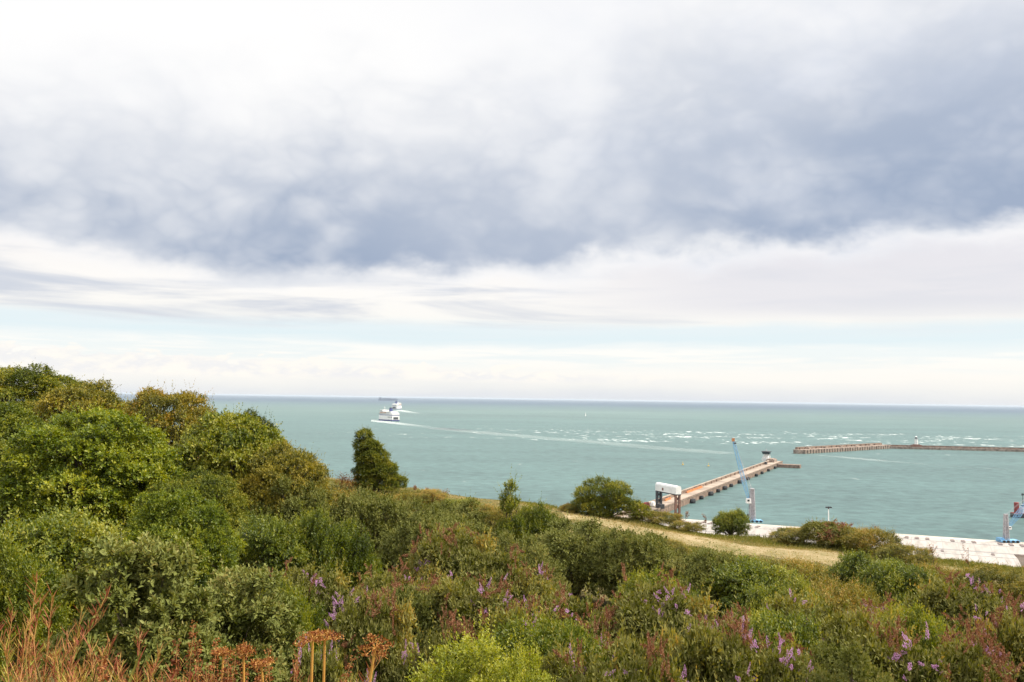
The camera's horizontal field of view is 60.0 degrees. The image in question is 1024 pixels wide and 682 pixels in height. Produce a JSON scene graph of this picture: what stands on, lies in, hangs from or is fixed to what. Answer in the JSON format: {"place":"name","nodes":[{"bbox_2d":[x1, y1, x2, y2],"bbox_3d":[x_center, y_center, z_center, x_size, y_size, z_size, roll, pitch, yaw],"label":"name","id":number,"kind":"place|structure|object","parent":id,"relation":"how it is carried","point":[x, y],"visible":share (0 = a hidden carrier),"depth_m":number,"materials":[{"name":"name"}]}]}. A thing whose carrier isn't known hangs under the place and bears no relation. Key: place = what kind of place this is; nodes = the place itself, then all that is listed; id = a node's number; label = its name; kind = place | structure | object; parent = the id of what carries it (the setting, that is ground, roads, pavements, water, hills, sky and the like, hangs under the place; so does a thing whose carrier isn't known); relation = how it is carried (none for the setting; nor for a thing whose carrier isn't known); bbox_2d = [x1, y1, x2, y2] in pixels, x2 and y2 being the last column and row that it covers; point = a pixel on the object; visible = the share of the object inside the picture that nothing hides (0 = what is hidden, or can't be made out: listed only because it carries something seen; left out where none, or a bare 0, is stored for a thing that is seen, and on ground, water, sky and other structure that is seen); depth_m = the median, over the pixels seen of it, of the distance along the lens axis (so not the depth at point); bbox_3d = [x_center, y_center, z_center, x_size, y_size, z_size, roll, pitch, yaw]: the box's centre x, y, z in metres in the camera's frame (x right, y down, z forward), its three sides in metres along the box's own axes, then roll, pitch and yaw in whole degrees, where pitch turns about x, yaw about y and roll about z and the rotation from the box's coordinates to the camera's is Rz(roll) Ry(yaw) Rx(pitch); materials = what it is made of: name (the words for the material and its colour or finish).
{"place":"outdoors","nodes":[
{"label":"outdoors","id":0,"kind":"place"},
{"bbox_2d":[0,479,1022,681],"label":"hillside","id":1,"kind":"structure","parent":0,"point":[580,596],"depth_m":39.93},
{"bbox_2d":[0,392,70,526],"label":"sycamore tree","id":2,"kind":"object","parent":1,"relation":"on","point":[10,412],"visible":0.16,"depth_m":34.20,"materials":[{"name":"green plant"}]},
{"bbox_2d":[0,508,80,680],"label":"elder shrub","id":3,"kind":"object","parent":1,"relation":"on","point":[14,582],"visible":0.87,"depth_m":16.43,"materials":[{"name":"green plant"}]},
{"bbox_2d":[0,362,95,432],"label":"hawthorn tree","id":4,"kind":"object","parent":1,"relation":"on","point":[45,380],"visible":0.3,"depth_m":48.70,"materials":[{"name":"green plant"}]},
{"bbox_2d":[1,596,107,681],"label":"dry willowherb","id":5,"kind":"object","parent":1,"relation":"on","point":[9,635],"visible":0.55,"depth_m":5.07,"materials":[{"name":"orange plant"}]},
{"bbox_2d":[21,582,88,681],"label":"dry willowherb","id":6,"kind":"object","parent":1,"relation":"on","point":[48,646],"visible":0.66,"depth_m":4.79,"materials":[{"name":"orange plant"}]},
{"bbox_2d":[0,572,120,681],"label":"dry willowherb","id":7,"kind":"object","parent":1,"relation":"on","point":[30,672],"visible":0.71,"depth_m":4.70,"materials":[{"name":"orange plant"}]},
{"bbox_2d":[11,610,119,681],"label":"dry willowherb","id":8,"kind":"object","parent":1,"relation":"on","point":[74,675],"visible":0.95,"depth_m":4.19,"materials":[{"name":"orange plant"}]},
{"bbox_2d":[0,481,141,657],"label":"elder shrub","id":9,"kind":"object","parent":1,"relation":"on","point":[47,535],"visible":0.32,"depth_m":19.22,"materials":[{"name":"green plant"}]},
{"bbox_2d":[45,627,108,681],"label":"dry willowherb","id":10,"kind":"object","parent":1,"relation":"on","point":[60,678],"visible":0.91,"depth_m":4.45,"materials":[{"name":"orange plant"}]},
{"bbox_2d":[28,377,133,484],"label":"field maple tree","id":11,"kind":"object","parent":1,"relation":"on","point":[84,395],"visible":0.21,"depth_m":44.42,"materials":[{"name":"green plant"}]},
{"bbox_2d":[0,397,189,535],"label":"sycamore tree","id":12,"kind":"object","parent":1,"relation":"on","point":[118,473],"visible":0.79,"depth_m":30.94,"materials":[{"name":"green plant"}]},
{"bbox_2d":[34,519,241,681],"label":"whitebeam shrub","id":13,"kind":"object","parent":1,"relation":"on","point":[159,596],"visible":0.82,"depth_m":10.07,"materials":[{"name":"green plant"}]},
{"bbox_2d":[0,638,297,681],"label":"dry grass","id":14,"kind":"structure","parent":1,"relation":"on","point":[96,669],"depth_m":4.57,"materials":[{"name":"brown plant"}]},
{"bbox_2d":[102,643,215,681],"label":"dry willowherb","id":15,"kind":"object","parent":1,"relation":"on","point":[149,668],"visible":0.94,"depth_m":4.53,"materials":[{"name":"orange plant"}]},
{"bbox_2d":[127,625,202,681],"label":"dry willowherb","id":16,"kind":"object","parent":1,"relation":"on","point":[137,668],"visible":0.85,"depth_m":4.51,"materials":[{"name":"orange plant"}]},
{"bbox_2d":[109,380,222,479],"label":"hawthorn tree","id":17,"kind":"object","parent":1,"relation":"on","point":[160,400],"visible":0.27,"depth_m":41.78,"materials":[{"name":"green plant"}]},
{"bbox_2d":[118,479,247,588],"bbox_3d":[-9.269,5.942,24.627,3.825,4.238,2.854,3,-4,-25],"label":"sycamore tree","id":18,"kind":"object","parent":1,"relation":"on","point":[214,540],"visible":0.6,"depth_m":24.25,"materials":[{"name":"green plant"}]},
{"bbox_2d":[135,466,257,564],"bbox_3d":[-10.967,6.493,30.675,4.746,4.470,4.903,-3,-5,42],"label":"hawthorn tree","id":19,"kind":"object","parent":1,"relation":"on","point":[223,491],"visible":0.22,"depth_m":30.30,"materials":[{"name":"green plant"}]},
{"bbox_2d":[184,620,217,681],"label":"rusty dock","id":20,"kind":"object","parent":1,"relation":"on","point":[195,650],"visible":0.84,"depth_m":5.27,"materials":[{"name":"brown plant"}]},
{"bbox_2d":[200,637,240,681],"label":"rusty dock","id":21,"kind":"object","parent":1,"relation":"on","point":[235,671],"visible":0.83,"depth_m":4.91,"materials":[{"name":"brown plant"}]},
{"bbox_2d":[168,401,292,511],"bbox_3d":[-11.257,5.934,36.750,7.266,6.890,6.463,1,-4,-9],"label":"sycamore tree","id":22,"kind":"object","parent":1,"relation":"on","point":[213,441],"visible":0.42,"depth_m":35.50,"materials":[{"name":"green plant"}]},
{"bbox_2d":[183,553,307,681],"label":"whitebeam shrub","id":23,"kind":"object","parent":1,"relation":"on","point":[247,615],"visible":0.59,"depth_m":11.59,"materials":[{"name":"green plant"}]},
{"bbox_2d":[234,557,330,659],"bbox_3d":[-4.379,5.586,16.677,2.308,3.101,1.864,-1,-4,27],"label":"elder shrub","id":24,"kind":"object","parent":1,"relation":"on","point":[308,619],"visible":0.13,"depth_m":16.38,"materials":[{"name":"green plant"}]},
{"bbox_2d":[233,501,335,590],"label":"elder shrub","id":25,"kind":"object","parent":1,"relation":"on","point":[263,538],"visible":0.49,"depth_m":26.97,"materials":[{"name":"green plant"}]},
{"bbox_2d":[233,439,337,524],"bbox_3d":[-9.171,6.633,35.634,4.440,5.927,4.479,2,-4,-11],"label":"field maple tree","id":26,"kind":"object","parent":1,"relation":"on","point":[300,460],"visible":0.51,"depth_m":34.81,"materials":[{"name":"green plant"}]},
{"bbox_2d":[252,462,345,560],"bbox_3d":[-8.167,7.161,34.670,4.257,4.935,4.447,2,-4,-17],"label":"sallow shrub","id":27,"kind":"object","parent":1,"relation":"on","point":[294,503],"visible":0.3,"depth_m":33.97,"materials":[{"name":"green plant"}]},
{"bbox_2d":[268,549,358,630],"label":"buddleia bush","id":28,"kind":"object","parent":1,"relation":"on","point":[324,588],"visible":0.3,"depth_m":18.41,"materials":[{"name":"green plant"}]},
{"bbox_2d":[293,628,333,681],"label":"dry hogweed","id":29,"kind":"object","parent":1,"relation":"on","point":[311,639],"visible":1,"depth_m":4.20,"materials":[{"name":"brown plant"}]},
{"bbox_2d":[273,495,383,591],"bbox_3d":[-5.936,7.000,28.592,3.533,4.339,3.543,3,-4,-34],"label":"elder shrub","id":30,"kind":"object","parent":1,"relation":"on","point":[347,543],"visible":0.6,"depth_m":27.96,"materials":[{"name":"green plant"}]},
{"bbox_2d":[314,631,343,681],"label":"dry hogweed","id":31,"kind":"object","parent":1,"relation":"on","point":[325,639],"visible":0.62,"depth_m":4.40,"materials":[{"name":"brown plant"}]},
{"bbox_2d":[283,621,376,681],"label":"buddleia bush","id":32,"kind":"object","parent":1,"relation":"on","point":[333,669],"visible":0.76,"depth_m":9.77,"materials":[{"name":"green plant"}]},
{"bbox_2d":[321,565,423,681],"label":"buddleia bush","id":33,"kind":"object","parent":1,"relation":"on","point":[358,620],"visible":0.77,"depth_m":13.97,"materials":[{"name":"green plant"}]},
{"bbox_2d":[353,632,394,681],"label":"dry hogweed","id":34,"kind":"object","parent":1,"relation":"on","point":[374,648],"visible":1,"depth_m":4.10,"materials":[{"name":"brown plant"}]},
{"bbox_2d":[349,427,409,492],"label":"hawthorn tree","id":35,"kind":"object","parent":1,"relation":"on","point":[372,453],"visible":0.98,"depth_m":54.08,"materials":[{"name":"green plant"}]},
{"bbox_2d":[329,481,447,573],"bbox_3d":[-4.937,7.778,35.616,5.431,4.481,4.623,2,-4,-11],"label":"sallow shrub","id":36,"kind":"object","parent":1,"relation":"on","point":[381,509],"visible":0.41,"depth_m":34.74,"materials":[{"name":"green plant"}]},
{"bbox_2d":[352,555,435,609],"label":"buddleia bush","id":37,"kind":"object","parent":1,"relation":"on","point":[393,578],"visible":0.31,"depth_m":22.15,"materials":[{"name":"green plant"}]},
{"bbox_2d":[374,574,464,652],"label":"sallow shrub","id":38,"kind":"object","parent":1,"relation":"on","point":[421,605],"visible":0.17,"depth_m":17.10,"materials":[{"name":"green plant"}]},
{"bbox_2d":[373,602,481,681],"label":"buddleia bush","id":39,"kind":"object","parent":1,"relation":"on","point":[398,672],"visible":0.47,"depth_m":13.07,"materials":[{"name":"green plant"}]},
{"bbox_2d":[374,501,485,583],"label":"sallow shrub","id":40,"kind":"object","parent":1,"relation":"on","point":[394,540],"visible":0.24,"depth_m":30.92,"materials":[{"name":"green plant"}]},
{"bbox_2d":[410,487,449,504],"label":"bramble bush","id":41,"kind":"object","parent":1,"relation":"on","point":[430,493],"visible":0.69,"depth_m":53.13,"materials":[{"name":"green plant"}]},
{"bbox_2d":[400,509,498,586],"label":"buddleia bush","id":42,"kind":"object","parent":1,"relation":"on","point":[421,560],"visible":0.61,"depth_m":26.27,"materials":[{"name":"green plant"}]},
{"bbox_2d":[417,489,498,539],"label":"sallow shrub","id":43,"kind":"object","parent":1,"relation":"on","point":[475,517],"visible":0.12,"depth_m":39.25,"materials":[{"name":"green plant"}]},
{"bbox_2d":[409,555,521,655],"bbox_3d":[-0.922,5.936,17.623,2.779,3.336,2.609,3,-4,-30],"label":"buddleia bush","id":44,"kind":"object","parent":1,"relation":"on","point":[472,597],"visible":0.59,"depth_m":17.18,"materials":[{"name":"green plant"}]},
{"bbox_2d":[404,609,544,681],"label":"lime green shrub","id":45,"kind":"object","parent":1,"relation":"on","point":[489,650],"visible":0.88,"depth_m":7.76,"materials":[{"name":"green plant"}]},
{"bbox_2d":[454,501,515,526],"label":"bramble bush","id":46,"kind":"object","parent":1,"relation":"on","point":[492,511],"visible":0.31,"depth_m":49.10,"materials":[{"name":"green plant"}]},
{"bbox_2d":[452,534,564,615],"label":"buddleia bush","id":47,"kind":"object","parent":1,"relation":"on","point":[502,564],"visible":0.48,"depth_m":23.41,"materials":[{"name":"green plant"}]},
{"bbox_2d":[492,464,537,551],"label":"upright shrub","id":48,"kind":"object","parent":1,"relation":"on","point":[509,506],"visible":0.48,"depth_m":39.47,"materials":[{"name":"green plant"}]},
{"bbox_2d":[473,620,565,681],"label":"lime green shrub","id":49,"kind":"object","parent":1,"relation":"on","point":[524,660],"visible":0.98,"depth_m":7.63,"materials":[{"name":"green plant"}]},
{"bbox_2d":[491,527,577,602],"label":"sallow shrub","id":50,"kind":"object","parent":1,"relation":"on","point":[536,550],"visible":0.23,"depth_m":30.18,"materials":[{"name":"green plant"}]},
{"bbox_2d":[457,593,618,681],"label":"bush","id":51,"kind":"object","parent":1,"relation":"on","point":[546,632],"visible":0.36,"depth_m":11.15,"materials":[{"name":"green plant"}]},
{"bbox_2d":[512,491,567,558],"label":"elder shrub","id":52,"kind":"object","parent":1,"relation":"on","point":[538,516],"visible":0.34,"depth_m":40.77,"materials":[{"name":"green plant"}]},
{"bbox_2d":[469,579,613,664],"bbox_3d":[0.319,4.993,12.678,2.275,3.036,1.754,0,-4,15],"label":"buddleia bush","id":53,"kind":"object","parent":1,"relation":"on","point":[517,610],"visible":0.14,"depth_m":12.80,"materials":[{"name":"green plant"}]},
{"bbox_2d":[527,508,613,598],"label":"sallow shrub","id":54,"kind":"object","parent":1,"relation":"on","point":[566,547],"visible":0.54,"depth_m":35.48,"materials":[{"name":"green plant"}]},
{"bbox_2d":[512,570,647,645],"bbox_3d":[1.305,5.878,16.720,2.793,3.120,2.563,2,-4,-23],"label":"buddleia bush","id":55,"kind":"object","parent":1,"relation":"on","point":[569,608],"visible":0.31,"depth_m":16.51,"materials":[{"name":"green plant"}]},
{"bbox_2d":[524,618,663,681],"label":"buddleia bush","id":56,"kind":"object","parent":1,"relation":"on","point":[579,668],"visible":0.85,"depth_m":8.92,"materials":[{"name":"green plant"}]},
{"bbox_2d":[570,473,653,518],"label":"round bush","id":57,"kind":"object","parent":1,"relation":"on","point":[590,500],"visible":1,"depth_m":59.64,"materials":[{"name":"green plant"}]},
{"bbox_2d":[583,603,677,673],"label":"buddleia bush","id":58,"kind":"object","parent":1,"relation":"on","point":[618,645],"visible":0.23,"depth_m":11.40,"materials":[{"name":"green plant"}]},
{"bbox_2d":[580,521,683,603],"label":"sallow shrub","id":59,"kind":"object","parent":1,"relation":"on","point":[621,545],"visible":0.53,"depth_m":33.75,"materials":[{"name":"green plant"}]},
{"bbox_2d":[625,510,684,524],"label":"bramble bush","id":60,"kind":"object","parent":1,"relation":"on","point":[665,519],"visible":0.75,"depth_m":60.83,"materials":[{"name":"green plant"}]},
{"bbox_2d":[609,623,706,681],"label":"buddleia bush","id":61,"kind":"object","parent":1,"relation":"on","point":[656,671],"visible":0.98,"depth_m":9.15,"materials":[{"name":"green plant"}]},
{"bbox_2d":[607,555,714,624],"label":"elder shrub","id":62,"kind":"object","parent":1,"relation":"on","point":[631,582],"visible":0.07,"depth_m":23.40,"materials":[{"name":"green plant"}]},
{"bbox_2d":[602,560,721,652],"bbox_3d":[2.790,5.882,16.650,2.677,3.345,2.811,1,-4,0],"label":"buddleia bush","id":63,"kind":"object","parent":1,"relation":"on","point":[642,598],"visible":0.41,"depth_m":16.53,"materials":[{"name":"green plant"}]},
{"bbox_2d":[320,477,1023,586],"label":"grass","id":64,"kind":"structure","parent":1,"relation":"on","point":[758,541],"depth_m":57.64,"materials":[{"name":"green plant"}]},
{"bbox_2d":[667,518,707,533],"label":"bramble bush","id":65,"kind":"object","parent":1,"relation":"on","point":[687,526],"visible":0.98,"depth_m":59.53,"materials":[{"name":"green plant"}]},
{"bbox_2d":[641,541,740,614],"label":"sallow shrub","id":66,"kind":"object","parent":1,"relation":"on","point":[690,564],"visible":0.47,"depth_m":31.90,"materials":[{"name":"green plant"}]},
{"bbox_2d":[653,587,764,681],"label":"buddleia bush","id":67,"kind":"object","parent":1,"relation":"on","point":[714,655],"visible":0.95,"depth_m":10.96,"materials":[{"name":"green plant"}]},
{"bbox_2d":[711,506,751,535],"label":"young sycamore","id":68,"kind":"object","parent":1,"relation":"on","point":[730,522],"visible":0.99,"depth_m":60.73,"materials":[{"name":"green plant"}]},
{"bbox_2d":[697,583,792,677],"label":"buddleia bush","id":69,"kind":"object","parent":1,"relation":"on","point":[722,620],"visible":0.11,"depth_m":15.38,"materials":[{"name":"green plant"}]},
{"bbox_2d":[693,542,802,623],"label":"elder shrub","id":70,"kind":"object","parent":1,"relation":"on","point":[742,572],"visible":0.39,"depth_m":30.87,"materials":[{"name":"green plant"}]},
{"bbox_2d":[731,588,822,658],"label":"elder shrub","id":71,"kind":"object","parent":1,"relation":"on","point":[774,625],"visible":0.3,"depth_m":13.99,"materials":[{"name":"green plant"}]},
{"bbox_2d":[736,558,821,617],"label":"elder shrub","id":72,"kind":"object","parent":1,"relation":"on","point":[756,594],"visible":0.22,"depth_m":25.49,"materials":[{"name":"green plant"}]},
{"bbox_2d":[767,525,815,544],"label":"bramble bush","id":73,"kind":"object","parent":1,"relation":"on","point":[786,535],"visible":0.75,"depth_m":59.49,"materials":[{"name":"green plant"}]},
{"bbox_2d":[747,617,848,681],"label":"buddleia bush","id":74,"kind":"object","parent":1,"relation":"on","point":[775,666],"visible":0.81,"depth_m":11.39,"materials":[{"name":"green plant"}]},
{"bbox_2d":[760,549,844,599],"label":"bramble bush","id":75,"kind":"object","parent":1,"relation":"on","point":[816,568],"visible":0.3,"depth_m":39.02,"materials":[{"name":"green plant"}]},
{"bbox_2d":[761,571,880,646],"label":"buddleia bush","id":76,"kind":"object","parent":1,"relation":"on","point":[822,608],"visible":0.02,"depth_m":17.67,"materials":[{"name":"green plant"}]},
{"bbox_2d":[796,515,859,547],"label":"buddleia bush","id":77,"kind":"object","parent":1,"relation":"on","point":[820,529],"visible":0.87,"depth_m":58.52,"materials":[{"name":"green plant"}]},
{"bbox_2d":[779,624,900,681],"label":"sallow shrub","id":78,"kind":"object","parent":1,"relation":"on","point":[856,670],"visible":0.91,"depth_m":11.12,"materials":[{"name":"green plant"}]},
{"bbox_2d":[797,568,892,614],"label":"bramble bush","id":79,"kind":"object","parent":1,"relation":"on","point":[851,594],"visible":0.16,"depth_m":27.11,"materials":[{"name":"green plant"}]},
{"bbox_2d":[822,541,908,599],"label":"elder shrub","id":80,"kind":"object","parent":1,"relation":"on","point":[846,567],"visible":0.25,"depth_m":40.86,"materials":[{"name":"green plant"}]},
{"bbox_2d":[828,520,904,554],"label":"bramble bush","id":81,"kind":"object","parent":1,"relation":"on","point":[861,537],"visible":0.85,"depth_m":56.52,"materials":[{"name":"green plant"}]},
{"bbox_2d":[838,589,917,628],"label":"buddleia bush","id":82,"kind":"object","parent":1,"relation":"on","point":[873,608],"visible":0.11,"depth_m":20.57,"materials":[{"name":"green plant"}]},
{"bbox_2d":[814,588,958,681],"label":"buddleia bush","id":83,"kind":"object","parent":1,"relation":"on","point":[907,660],"visible":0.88,"depth_m":12.87,"materials":[{"name":"green plant"}]},
{"bbox_2d":[853,551,936,612],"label":"elder shrub","id":84,"kind":"object","parent":1,"relation":"on","point":[895,576],"visible":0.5,"depth_m":35.83,"materials":[{"name":"green plant"}]},
{"bbox_2d":[870,540,939,566],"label":"bramble bush","id":85,"kind":"object","parent":1,"relation":"on","point":[906,550],"visible":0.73,"depth_m":52.79,"materials":[{"name":"green plant"}]},
{"bbox_2d":[870,589,969,655],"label":"elder shrub","id":86,"kind":"object","parent":1,"relation":"on","point":[912,619],"visible":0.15,"depth_m":18.20,"materials":[{"name":"green plant"}]},
{"bbox_2d":[897,559,1022,654],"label":"buddleia bush","id":87,"kind":"object","parent":1,"relation":"on","point":[948,594],"visible":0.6,"depth_m":23.11,"materials":[{"name":"green plant"}]},
{"bbox_2d":[912,605,1023,681],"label":"buddleia bush","id":88,"kind":"object","parent":1,"relation":"on","point":[972,664],"visible":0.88,"depth_m":13.16,"materials":[{"name":"green plant"}]},
{"bbox_2d":[935,558,1023,604],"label":"bramble bush","id":89,"kind":"object","parent":1,"relation":"on","point":[983,573],"visible":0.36,"depth_m":44.76,"materials":[{"name":"green plant"}]},
{"bbox_2d":[967,582,1023,681],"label":"buddleia bush","id":90,"kind":"object","parent":1,"relation":"on","point":[1010,631],"visible":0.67,"depth_m":14.00,"materials":[{"name":"green plant"}]},
{"bbox_2d":[991,562,1023,602],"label":"bramble bush","id":91,"kind":"object","parent":1,"relation":"on","point":[1020,586],"visible":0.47,"depth_m":43.69,"materials":[{"name":"green plant"}]},
{"bbox_2d":[0,0,1023,406],"label":"sky","id":92,"kind":"structure","parent":0,"point":[739,201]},
{"bbox_2d":[24,393,1023,541],"bbox_3d":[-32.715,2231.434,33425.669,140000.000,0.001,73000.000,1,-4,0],"label":"sea","id":93,"kind":"structure","parent":0,"point":[556,452],"depth_m":1231.71,"materials":[{"name":"liquid"}]},
{"bbox_2d":[615,458,800,517],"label":"pier","id":94,"kind":"structure","parent":93,"relation":"in","point":[715,485],"depth_m":708.70,"materials":[{"name":"brown concrete"}]},
{"bbox_2d":[655,482,680,517],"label":"linkspan gantry","id":95,"kind":"object","parent":94,"relation":"on","point":[674,490],"visible":0.87,"depth_m":534.48,"materials":[{"name":"white metal"}]},
{"bbox_2d":[793,443,1023,453],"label":"breakwater","id":96,"kind":"object","parent":93,"relation":"in","point":[831,448],"visible":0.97,"depth_m":1352.80,"materials":[{"name":"concrete"}]},
{"bbox_2d":[562,511,1004,583],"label":"path","id":97,"kind":"structure","parent":0,"point":[688,539],"depth_m":55.35,"materials":[{"name":"soil"}]},
{"bbox_2d":[641,517,1023,543],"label":"quay","id":98,"kind":"structure","parent":0,"point":[966,539],"depth_m":450.03,"materials":[{"name":"concrete"}]},
{"bbox_2d":[732,438,762,522],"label":"harbour crane","id":99,"kind":"object","parent":98,"relation":"on","point":[750,499],"visible":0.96,"depth_m":496.03,"materials":[{"name":"blue metal"}]},
{"bbox_2d":[996,499,1023,542],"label":"harbour crane","id":100,"kind":"object","parent":98,"relation":"on","point":[1007,527],"visible":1,"depth_m":435.89,"materials":[{"name":"blue metal"}]},
{"bbox_2d":[643,520,1023,567],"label":"pavement","id":101,"kind":"structure","parent":0,"point":[1011,554],"depth_m":374.99,"materials":[{"name":"concrete"}]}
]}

